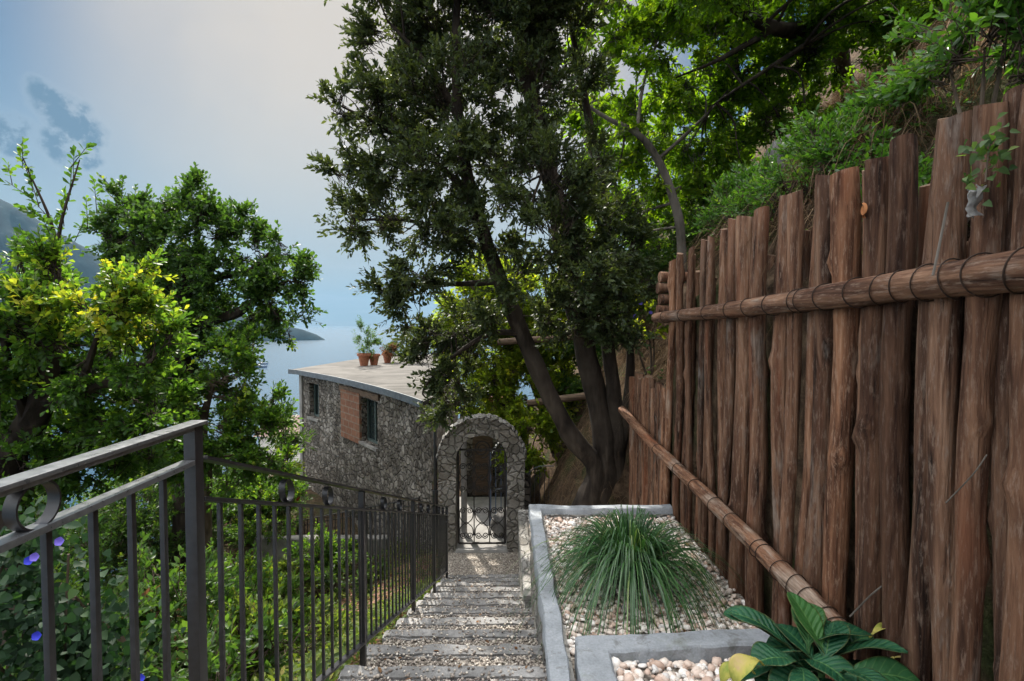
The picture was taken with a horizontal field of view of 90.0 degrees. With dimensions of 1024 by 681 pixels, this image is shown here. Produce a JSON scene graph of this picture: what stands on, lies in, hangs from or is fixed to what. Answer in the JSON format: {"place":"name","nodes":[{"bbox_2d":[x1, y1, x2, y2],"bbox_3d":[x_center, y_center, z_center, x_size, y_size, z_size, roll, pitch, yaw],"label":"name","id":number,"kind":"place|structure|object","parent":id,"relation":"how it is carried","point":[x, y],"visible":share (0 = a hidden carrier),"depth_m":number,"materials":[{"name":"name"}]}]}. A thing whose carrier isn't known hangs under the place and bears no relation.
{"place":"outdoors","nodes":[
{"label":"outdoors","id":0,"kind":"place"},
{"bbox_2d":[0,199,324,346],"bbox_3d":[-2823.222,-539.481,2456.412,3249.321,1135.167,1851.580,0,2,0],"label":"hills","id":1,"kind":"structure","parent":0,"point":[11,217],"depth_m":2764.01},
{"bbox_2d":[9,326,554,580],"bbox_3d":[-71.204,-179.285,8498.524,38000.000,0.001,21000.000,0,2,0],"label":"sea","id":2,"kind":"structure","parent":0,"point":[337,344],"depth_m":1685.61,"materials":[{"name":"blue liquid"}]},
{"bbox_2d":[341,549,437,615],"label":"garden path","id":3,"kind":"structure","parent":0,"point":[343,600],"depth_m":7.72,"materials":[{"name":"grey stone"}]},
{"bbox_2d":[0,0,826,325],"label":"sky","id":4,"kind":"structure","parent":0,"point":[160,87],"materials":[{"name":"blue"}]},
{"bbox_2d":[461,441,466,532],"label":"column","id":5,"kind":"structure","parent":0,"point":[464,494],"depth_m":8.39,"materials":[{"name":"grey stone"}]},
{"bbox_2d":[460,497,506,541],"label":"path","id":6,"kind":"structure","parent":0,"point":[481,503],"depth_m":9.07,"materials":[{"name":"grey concrete"}]},
{"bbox_2d":[490,442,506,525],"bbox_3d":[-0.193,2.347,9.175,0.052,1.564,1.100,1,2,20],"label":"stair rail","id":7,"kind":"object","parent":6,"relation":"on","point":[497,445],"visible":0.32,"depth_m":8.92,"materials":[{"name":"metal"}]},
{"bbox_2d":[497,334,572,344],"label":"log beam","id":8,"kind":"structure","parent":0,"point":[508,341],"depth_m":8.32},
{"bbox_2d":[83,0,1023,680],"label":"ground","id":9,"kind":"structure","parent":0,"point":[987,660],"depth_m":3.05,"materials":[{"name":"plant"}]},
{"bbox_2d":[33,490,144,597],"bbox_3d":[-7.968,3.455,8.705,4.334,2.988,3.265,2,3,43],"label":"shrub","id":10,"kind":"object","parent":9,"relation":"on","point":[42,501],"visible":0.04,"depth_m":8.23,"materials":[{"name":"green plant"}]},
{"bbox_2d":[58,582,125,642],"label":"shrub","id":11,"kind":"object","parent":9,"relation":"on","point":[122,639],"visible":0.06,"depth_m":2.21,"materials":[{"name":"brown plant"}]},
{"bbox_2d":[0,496,186,680],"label":"morning glory","id":12,"kind":"object","parent":9,"relation":"on","point":[22,562],"visible":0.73,"depth_m":1.68,"materials":[{"name":"green plant"}]},
{"bbox_2d":[0,137,207,644],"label":"oak tree","id":13,"kind":"object","parent":9,"relation":"on","point":[51,317],"visible":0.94,"depth_m":4.17,"materials":[{"name":"green plant"}]},
{"bbox_2d":[54,554,159,598],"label":"shrub","id":14,"kind":"object","parent":9,"relation":"on","point":[76,586],"visible":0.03,"depth_m":6.69,"materials":[{"name":"green plant"}]},
{"bbox_2d":[54,563,159,630],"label":"shrub","id":15,"kind":"object","parent":9,"relation":"on","point":[80,595],"depth_m":5.46,"materials":[{"name":"green plant"}]},
{"bbox_2d":[0,575,251,680],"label":"shrub","id":16,"kind":"object","parent":9,"relation":"on","point":[121,586],"visible":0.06,"depth_m":2.96,"materials":[{"name":"green plant"}]},
{"bbox_2d":[59,457,237,594],"bbox_3d":[-6.041,3.008,8.483,2.762,2.696,2.815,1,2,32],"label":"shrub","id":17,"kind":"object","parent":9,"relation":"on","point":[147,522],"visible":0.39,"depth_m":7.90,"materials":[{"name":"green plant"}]},
{"bbox_2d":[122,585,186,659],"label":"dry shrub","id":18,"kind":"object","parent":9,"relation":"on","point":[145,594],"visible":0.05,"depth_m":3.51,"materials":[{"name":"green plant"}]},
{"bbox_2d":[31,531,295,680],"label":"shrub","id":19,"kind":"object","parent":9,"relation":"on","point":[211,588],"visible":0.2,"depth_m":3.63,"materials":[{"name":"green plant"}]},
{"bbox_2d":[93,324,303,558],"bbox_3d":[-4.289,2.019,7.146,2.710,4.539,1.387,0,2,-11],"label":"oak sapling","id":20,"kind":"object","parent":9,"relation":"on","point":[236,409],"visible":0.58,"depth_m":7.12,"materials":[{"name":"green plant"}]},
{"bbox_2d":[73,161,327,579],"bbox_3d":[-4.774,0.699,8.022,3.862,6.824,1.534,0,2,0],"label":"oak tree","id":21,"kind":"object","parent":9,"relation":"on","point":[197,264],"visible":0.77,"depth_m":7.72,"materials":[{"name":"green plant"}]},
{"bbox_2d":[122,438,284,545],"bbox_3d":[-6.302,3.116,10.569,3.194,2.117,2.947,-1,2,-22],"label":"shrub","id":22,"kind":"object","parent":9,"relation":"on","point":[226,472],"visible":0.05,"depth_m":10.54,"materials":[{"name":"green plant"}]},
{"bbox_2d":[143,540,297,619],"bbox_3d":[-3.462,3.609,5.998,2.175,2.101,1.952,0,2,0],"label":"shrub","id":23,"kind":"object","parent":9,"relation":"on","point":[249,564],"visible":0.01,"depth_m":6.48,"materials":[{"name":"green plant"}]},
{"bbox_2d":[140,597,307,680],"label":"shrub","id":24,"kind":"object","parent":9,"relation":"on","point":[233,658],"visible":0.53,"depth_m":2.75,"materials":[{"name":"green plant"}]},
{"bbox_2d":[186,556,262,593],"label":"shrub","id":25,"kind":"object","parent":9,"relation":"on","point":[236,575],"visible":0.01,"depth_m":6.94,"materials":[{"name":"green plant"}]},
{"bbox_2d":[206,556,286,669],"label":"shrub","id":26,"kind":"object","parent":9,"relation":"on","point":[267,575],"visible":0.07,"depth_m":4.80,"materials":[{"name":"green plant"}]},
{"bbox_2d":[170,568,326,650],"bbox_3d":[-2.455,2.633,4.643,1.302,1.118,1.459,0,2,0],"label":"shrub","id":27,"kind":"object","parent":9,"relation":"on","point":[283,594],"visible":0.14,"depth_m":4.81,"materials":[{"name":"green plant"}]},
{"bbox_2d":[223,452,312,547],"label":"shrub","id":28,"kind":"object","parent":9,"relation":"on","point":[270,493],"visible":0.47,"depth_m":9.58,"materials":[{"name":"green plant"}]},
{"bbox_2d":[253,415,299,464],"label":"house","id":29,"kind":"structure","parent":9,"relation":"on","point":[263,443],"depth_m":24.10,"materials":[{"name":"white"}]},
{"bbox_2d":[209,583,352,680],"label":"shrub","id":30,"kind":"object","parent":9,"relation":"on","point":[250,608],"visible":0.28,"depth_m":4.06,"materials":[{"name":"green plant"}]},
{"bbox_2d":[260,400,317,465],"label":"oleander","id":31,"kind":"object","parent":9,"relation":"on","point":[298,438],"visible":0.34,"depth_m":10.97,"materials":[{"name":"green plant"}]},
{"bbox_2d":[264,554,325,597],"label":"shrub","id":32,"kind":"object","parent":9,"relation":"on","point":[282,564],"visible":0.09,"depth_m":8.11,"materials":[{"name":"green plant"}]},
{"bbox_2d":[289,459,306,501],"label":"shrub","id":33,"kind":"object","parent":9,"relation":"on","point":[299,465],"visible":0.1,"depth_m":11.64,"materials":[{"name":"green plant"}]},
{"bbox_2d":[247,587,367,656],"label":"shrub","id":34,"kind":"object","parent":9,"relation":"on","point":[335,607],"visible":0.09,"depth_m":5.47,"materials":[{"name":"green plant"}]},
{"bbox_2d":[282,518,357,581],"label":"shrub","id":35,"kind":"object","parent":9,"relation":"on","point":[306,553],"visible":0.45,"depth_m":8.57,"materials":[{"name":"green plant"}]},
{"bbox_2d":[253,535,386,562],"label":"garden wall","id":36,"kind":"structure","parent":9,"relation":"on","point":[281,544],"depth_m":9.25,"materials":[{"name":"paint"}]},
{"bbox_2d":[300,599,345,640],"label":"shrub","id":37,"kind":"object","parent":9,"relation":"on","point":[343,606],"depth_m":6.99,"materials":[{"name":"green plant"}]},
{"bbox_2d":[214,537,448,680],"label":"weeds","id":38,"kind":"object","parent":9,"relation":"on","point":[284,674],"visible":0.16,"depth_m":3.83,"materials":[{"name":"green plant"}]},
{"bbox_2d":[264,566,436,680],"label":"fallen leaves","id":39,"kind":"object","parent":9,"relation":"on","point":[378,626],"visible":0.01,"depth_m":4.38,"materials":[{"name":"brown plant"}]},
{"bbox_2d":[315,548,393,598],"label":"shrub","id":40,"kind":"object","parent":9,"relation":"on","point":[327,579],"visible":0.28,"depth_m":7.98,"materials":[{"name":"green plant"}]},
{"bbox_2d":[297,497,419,557],"bbox_3d":[-2.917,3.509,9.251,3.886,2.217,0.050,2,3,40],"label":"garden railing","id":41,"kind":"object","parent":9,"relation":"on","point":[350,516],"visible":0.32,"depth_m":8.85,"materials":[{"name":"metal"}]},
{"bbox_2d":[288,354,457,552],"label":"stone cottage","id":42,"kind":"structure","parent":9,"relation":"on","point":[362,420],"depth_m":10.93,"materials":[{"name":"stone"}]},
{"bbox_2d":[314,384,318,416],"bbox_3d":[-4.870,1.511,12.997,0.070,0.864,0.572,-2,3,-44],"label":"window","id":43,"kind":"structure","parent":42,"relation":"in","point":[316,387],"depth_m":13.15,"materials":[{"name":"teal glass"}]},
{"bbox_2d":[351,315,376,365],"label":"potted plant","id":44,"kind":"object","parent":42,"relation":"on","point":[363,357],"visible":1,"depth_m":14.63,"materials":[{"name":"green plant"}]},
{"bbox_2d":[362,336,382,364],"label":"potted plant","id":45,"kind":"object","parent":42,"relation":"on","point":[374,358],"visible":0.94,"depth_m":14.84,"materials":[{"name":"green plant"}]},
{"bbox_2d":[367,399,377,443],"bbox_3d":[-2.808,1.668,10.618,0.072,0.928,0.819,-2,2,-38],"label":"window","id":46,"kind":"structure","parent":42,"relation":"in","point":[372,429],"depth_m":10.81,"materials":[{"name":"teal glass"}]},
{"bbox_2d":[380,343,398,362],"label":"potted plant","id":47,"kind":"object","parent":42,"relation":"on","point":[387,355],"visible":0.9,"depth_m":15.65,"materials":[{"name":"orange plant"}]},
{"bbox_2d":[383,330,429,362],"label":"roof shrub","id":48,"kind":"object","parent":42,"relation":"on","point":[388,348],"visible":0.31,"depth_m":15.76,"materials":[{"name":"green plant"}]},
{"bbox_2d":[418,324,438,362],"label":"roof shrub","id":49,"kind":"object","parent":42,"relation":"on","point":[432,357],"visible":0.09,"depth_m":15.35,"materials":[{"name":"green plant"}]},
{"bbox_2d":[338,552,547,680],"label":"stairs","id":50,"kind":"structure","parent":9,"relation":"on","point":[472,674],"depth_m":3.47,"materials":[{"name":"stone"}]},
{"bbox_2d":[0,420,447,680],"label":"metal railing","id":51,"kind":"object","parent":50,"relation":"on","point":[14,488],"visible":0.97,"depth_m":1.32,"materials":[{"name":"black metal"}]},
{"bbox_2d":[344,557,546,680],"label":"gravel","id":52,"kind":"structure","parent":50,"relation":"on","point":[487,661],"depth_m":3.42,"materials":[{"name":"grey gravel"}]},
{"bbox_2d":[378,580,527,679],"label":"stray leaves","id":53,"kind":"object","parent":52,"relation":"on","point":[380,669],"visible":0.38,"depth_m":3.02,"materials":[{"name":"brown plant"}]},
{"bbox_2d":[436,413,526,552],"bbox_3d":[-0.465,2.199,7.845,1.380,2.164,0.430,0,2,0],"label":"stone archway","id":54,"kind":"object","parent":9,"relation":"on","point":[504,434],"visible":0.81,"depth_m":7.69,"materials":[{"name":"grey stone"}]},
{"bbox_2d":[433,367,437,548],"bbox_3d":[-1.165,1.791,7.776,0.081,2.770,0.081,0,2,0],"label":"metal pole","id":55,"kind":"object","parent":54,"relation":"attached to","point":[435,495],"visible":0.42,"depth_m":7.76,"materials":[{"name":"black metal"}]},
{"bbox_2d":[457,439,505,543],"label":"iron gate","id":56,"kind":"structure","parent":54,"relation":"attached to","point":[502,488],"depth_m":7.79,"materials":[{"name":"metal"}]},
{"bbox_2d":[303,0,668,504],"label":"holm oak","id":57,"kind":"object","parent":9,"relation":"on","point":[529,66],"visible":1,"depth_m":5.71,"materials":[{"name":"green plant"}]},
{"bbox_2d":[460,411,528,496],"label":"stone wall","id":58,"kind":"structure","parent":9,"relation":"on","point":[473,441],"depth_m":10.21,"materials":[{"name":"grey stone"}]},
{"bbox_2d":[473,436,492,494],"bbox_3d":[-0.585,2.374,10.220,0.404,1.444,0.060,0,2,0],"label":"door","id":59,"kind":"structure","parent":58,"relation":"in","point":[478,458],"depth_m":10.20,"materials":[{"name":"brown wood"}]},
{"bbox_2d":[492,510,506,536],"bbox_3d":[-0.056,3.030,8.440,0.561,0.444,0.556,0,2,0],"label":"boulder","id":60,"kind":"object","parent":9,"relation":"on","point":[498,517],"visible":0.31,"depth_m":8.26,"materials":[{"name":"grey stone"}]},
{"bbox_2d":[430,252,584,482],"bbox_3d":[0.146,0.193,9.535,2.736,4.025,3.169,2,3,39],"label":"young tree","id":61,"kind":"object","parent":9,"relation":"on","point":[505,373],"visible":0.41,"depth_m":8.99,"materials":[{"name":"green plant"}]},
{"bbox_2d":[517,510,531,607],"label":"stone wall","id":62,"kind":"structure","parent":9,"relation":"on","point":[524,543],"depth_m":5.50,"materials":[{"name":"grey stone"}]},
{"bbox_2d":[525,468,530,509],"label":"stone wall","id":63,"kind":"structure","parent":9,"relation":"on","point":[527,490],"depth_m":8.06,"materials":[{"name":"grey stone"}]},
{"bbox_2d":[527,465,553,504],"bbox_3d":[0.432,2.397,7.840,0.418,0.976,0.016,0,2,0],"label":"iron fence","id":64,"kind":"object","parent":9,"relation":"on","point":[539,484],"visible":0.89,"depth_m":7.83,"materials":[{"name":"metal"}]},
{"bbox_2d":[527,392,585,406],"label":"log beam","id":65,"kind":"structure","parent":9,"relation":"on","point":[566,398],"depth_m":8.28,"materials":[{"name":"brown wood"}]},
{"bbox_2d":[533,336,623,457],"bbox_3d":[1.411,0.661,9.323,2.287,2.903,2.174,0,2,0],"label":"thicket","id":66,"kind":"object","parent":9,"relation":"on","point":[575,387],"visible":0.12,"depth_m":9.06,"materials":[{"name":"green plant"}]},
{"bbox_2d":[531,349,666,504],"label":"bank grass","id":67,"kind":"structure","parent":9,"relation":"on","point":[556,464],"depth_m":7.61,"materials":[{"name":"plant"}]},
{"bbox_2d":[528,504,748,680],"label":"stone planter","id":68,"kind":"object","parent":9,"relation":"on","point":[558,660],"visible":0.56,"depth_m":3.22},
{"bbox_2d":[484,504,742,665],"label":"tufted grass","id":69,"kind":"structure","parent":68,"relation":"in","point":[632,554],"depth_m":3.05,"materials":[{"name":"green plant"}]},
{"bbox_2d":[548,518,724,630],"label":"stray leaves","id":70,"kind":"object","parent":68,"relation":"on","point":[660,612],"visible":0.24,"depth_m":2.99,"materials":[{"name":"brown plant"}]},
{"bbox_2d":[544,515,754,654],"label":"pebbles","id":71,"kind":"object","parent":68,"relation":"on","point":[561,527],"visible":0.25,"depth_m":3.06,"materials":[{"name":"beige gravel"}]},
{"bbox_2d":[618,287,668,375],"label":"bindweed","id":72,"kind":"object","parent":9,"relation":"on","point":[660,330],"visible":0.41,"depth_m":6.20,"materials":[{"name":"green plant"}]},
{"bbox_2d":[629,371,665,504],"bbox_3d":[1.428,1.236,5.440,0.163,1.758,1.376,0,2,0],"label":"log fence","id":73,"kind":"object","parent":9,"relation":"on","point":[646,477],"visible":0.63,"depth_m":5.29,"materials":[{"name":"brown wood"}]},
{"bbox_2d":[655,305,668,312],"bbox_3d":[1.979,-0.289,4.893,1.202,0.111,0.107,0,2,-3],"label":"log","id":74,"kind":"object","parent":9,"relation":"on","point":[660,308],"visible":0.05,"depth_m":4.83,"materials":[{"name":"brown wood"}]},
{"bbox_2d":[658,294,668,304],"bbox_3d":[1.999,-0.394,4.889,1.202,0.111,0.107,0,2,-3],"label":"log","id":75,"kind":"object","parent":74,"relation":"on","point":[663,299],"visible":0.09,"depth_m":4.83,"materials":[{"name":"brown wood"}]},
{"bbox_2d":[656,283,686,293],"bbox_3d":[1.979,-0.499,4.886,1.202,0.111,0.107,0,2,-3],"label":"log","id":76,"kind":"object","parent":75,"relation":"on","point":[661,288],"visible":0.16,"depth_m":4.82,"materials":[{"name":"brown wood"}]},
{"bbox_2d":[658,271,686,282],"bbox_3d":[1.999,-0.604,4.882,1.202,0.111,0.107,0,2,-3],"label":"log","id":77,"kind":"object","parent":76,"relation":"on","point":[662,277],"visible":0.09,"depth_m":4.82,"materials":[{"name":"brown wood"}]},
{"bbox_2d":[598,164,732,326],"bbox_3d":[2.728,-1.454,8.470,2.836,3.084,1.922,0,2,0],"label":"thicket","id":78,"kind":"object","parent":9,"relation":"on","point":[667,252],"visible":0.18,"depth_m":8.22,"materials":[{"name":"green plant"}]},
{"bbox_2d":[543,0,796,282],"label":"woodland tree","id":79,"kind":"object","parent":9,"relation":"on","point":[641,25],"visible":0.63,"depth_m":7.45,"materials":[{"name":"green plant"}]},
{"bbox_2d":[579,88,760,279],"bbox_3d":[3.105,-2.776,10.393,4.801,5.124,2.065,0,2,0],"label":"woodland tree","id":80,"kind":"object","parent":9,"relation":"on","point":[687,128],"visible":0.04,"depth_m":10.39,"materials":[{"name":"green plant"}]},
{"bbox_2d":[575,627,769,680],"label":"stone planter","id":81,"kind":"object","parent":9,"relation":"on","point":[593,656],"visible":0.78,"depth_m":2.43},
{"bbox_2d":[611,656,811,680],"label":"pebbles","id":82,"kind":"object","parent":81,"relation":"on","point":[704,670],"visible":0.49,"depth_m":2.34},
{"bbox_2d":[719,592,919,680],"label":"broad leaved plant","id":83,"kind":"object","parent":81,"relation":"in","point":[784,652],"visible":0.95,"depth_m":1.90,"materials":[{"name":"green plant"}]},
{"bbox_2d":[685,186,752,249],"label":"green shrub","id":84,"kind":"object","parent":9,"relation":"on","point":[708,219],"visible":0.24,"depth_m":4.39,"materials":[{"name":"green plant"}]},
{"bbox_2d":[707,159,754,236],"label":"green shrub","id":85,"kind":"object","parent":9,"relation":"on","point":[725,182],"visible":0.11,"depth_m":4.87,"materials":[{"name":"green plant"}]},
{"bbox_2d":[712,145,794,222],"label":"green shrub","id":86,"kind":"object","parent":9,"relation":"on","point":[745,174],"visible":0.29,"depth_m":3.88,"materials":[{"name":"green plant"}]},
{"bbox_2d":[736,128,808,207],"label":"green shrub","id":87,"kind":"object","parent":9,"relation":"on","point":[778,141],"visible":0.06,"depth_m":4.12,"materials":[{"name":"green plant"}]},
{"bbox_2d":[765,134,792,172],"bbox_3d":[2.755,-1.863,5.159,0.328,0.401,0.368,0,2,0],"label":"rock","id":88,"kind":"object","parent":9,"relation":"on","point":[774,145],"visible":0.15,"depth_m":5.09,"materials":[{"name":"grey stone"}]},
{"bbox_2d":[739,147,825,223],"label":"green shrub","id":89,"kind":"object","parent":9,"relation":"on","point":[759,190],"visible":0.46,"depth_m":3.26,"materials":[{"name":"green plant"}]},
{"bbox_2d":[649,0,955,225],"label":"woodland tree","id":90,"kind":"object","parent":9,"relation":"on","point":[800,38],"visible":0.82,"depth_m":7.33,"materials":[{"name":"green plant"}]},
{"bbox_2d":[770,99,868,170],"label":"green shrub","id":91,"kind":"object","parent":9,"relation":"on","point":[797,138],"visible":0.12,"depth_m":3.62,"materials":[{"name":"green plant"}]},
{"bbox_2d":[617,28,1023,379],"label":"bank weeds","id":92,"kind":"object","parent":9,"relation":"on","point":[1016,84],"visible":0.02,"depth_m":5.60,"materials":[{"name":"green plant"}]},
{"bbox_2d":[618,84,1023,680],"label":"log fence","id":93,"kind":"object","parent":9,"relation":"on","point":[857,299],"visible":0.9,"depth_m":1.98,"materials":[{"name":"brown wood"}]},
{"bbox_2d":[861,202,867,217],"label":"dry leaf","id":94,"kind":"object","parent":93,"relation":"attached to","point":[864,207],"visible":1,"depth_m":2.00,"materials":[{"name":"brown plant"}]},
{"bbox_2d":[849,586,881,616],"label":"twig","id":95,"kind":"object","parent":93,"relation":"attached to","point":[864,601],"visible":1,"depth_m":1.90,"materials":[{"name":"wood"}]},
{"bbox_2d":[932,202,948,275],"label":"twig","id":96,"kind":"object","parent":93,"relation":"attached to","point":[940,238],"visible":1,"depth_m":1.54,"materials":[{"name":"brown wood"}]},
{"bbox_2d":[945,454,986,502],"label":"twig","id":97,"kind":"object","parent":93,"relation":"attached to","point":[968,479],"visible":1,"depth_m":1.48,"materials":[{"name":"brown wood"}]},
{"bbox_2d":[965,184,986,217],"bbox_3d":[1.345,-0.404,1.487,0.037,0.096,0.048,0,2,0],"label":"rag","id":98,"kind":"object","parent":93,"relation":"hanging from","point":[975,197],"visible":0.96,"depth_m":1.49,"materials":[{"name":"fabric"}]},
{"bbox_2d":[958,112,1020,206],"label":"ivy sprig","id":99,"kind":"object","parent":93,"relation":"attached to","point":[981,148],"visible":1,"depth_m":1.41,"materials":[{"name":"green plant"}]},
{"bbox_2d":[781,103,901,189],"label":"green shrub","id":100,"kind":"object","parent":9,"relation":"on","point":[826,152],"visible":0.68,"depth_m":2.89,"materials":[{"name":"green plant"}]},
{"bbox_2d":[834,137,934,200],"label":"green shrub","id":101,"kind":"object","parent":9,"relation":"on","point":[924,172],"visible":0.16,"depth_m":2.43,"materials":[{"name":"green plant"}]},
{"bbox_2d":[835,31,976,142],"bbox_3d":[2.181,-1.329,2.918,0.709,0.737,0.736,0,2,0],"label":"green shrub","id":102,"kind":"object","parent":9,"relation":"on","point":[857,101],"visible":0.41,"depth_m":2.90,"materials":[{"name":"green plant"}]},
{"bbox_2d":[918,138,970,240],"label":"green shrub","id":103,"kind":"object","parent":9,"relation":"on","point":[969,218],"visible":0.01,"depth_m":2.11,"materials":[{"name":"green plant"}]},
{"bbox_2d":[869,0,1023,113],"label":"green shrub","id":104,"kind":"object","parent":9,"relation":"on","point":[1003,19],"visible":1,"depth_m":2.39,"materials":[{"name":"green plant"}]}
]}

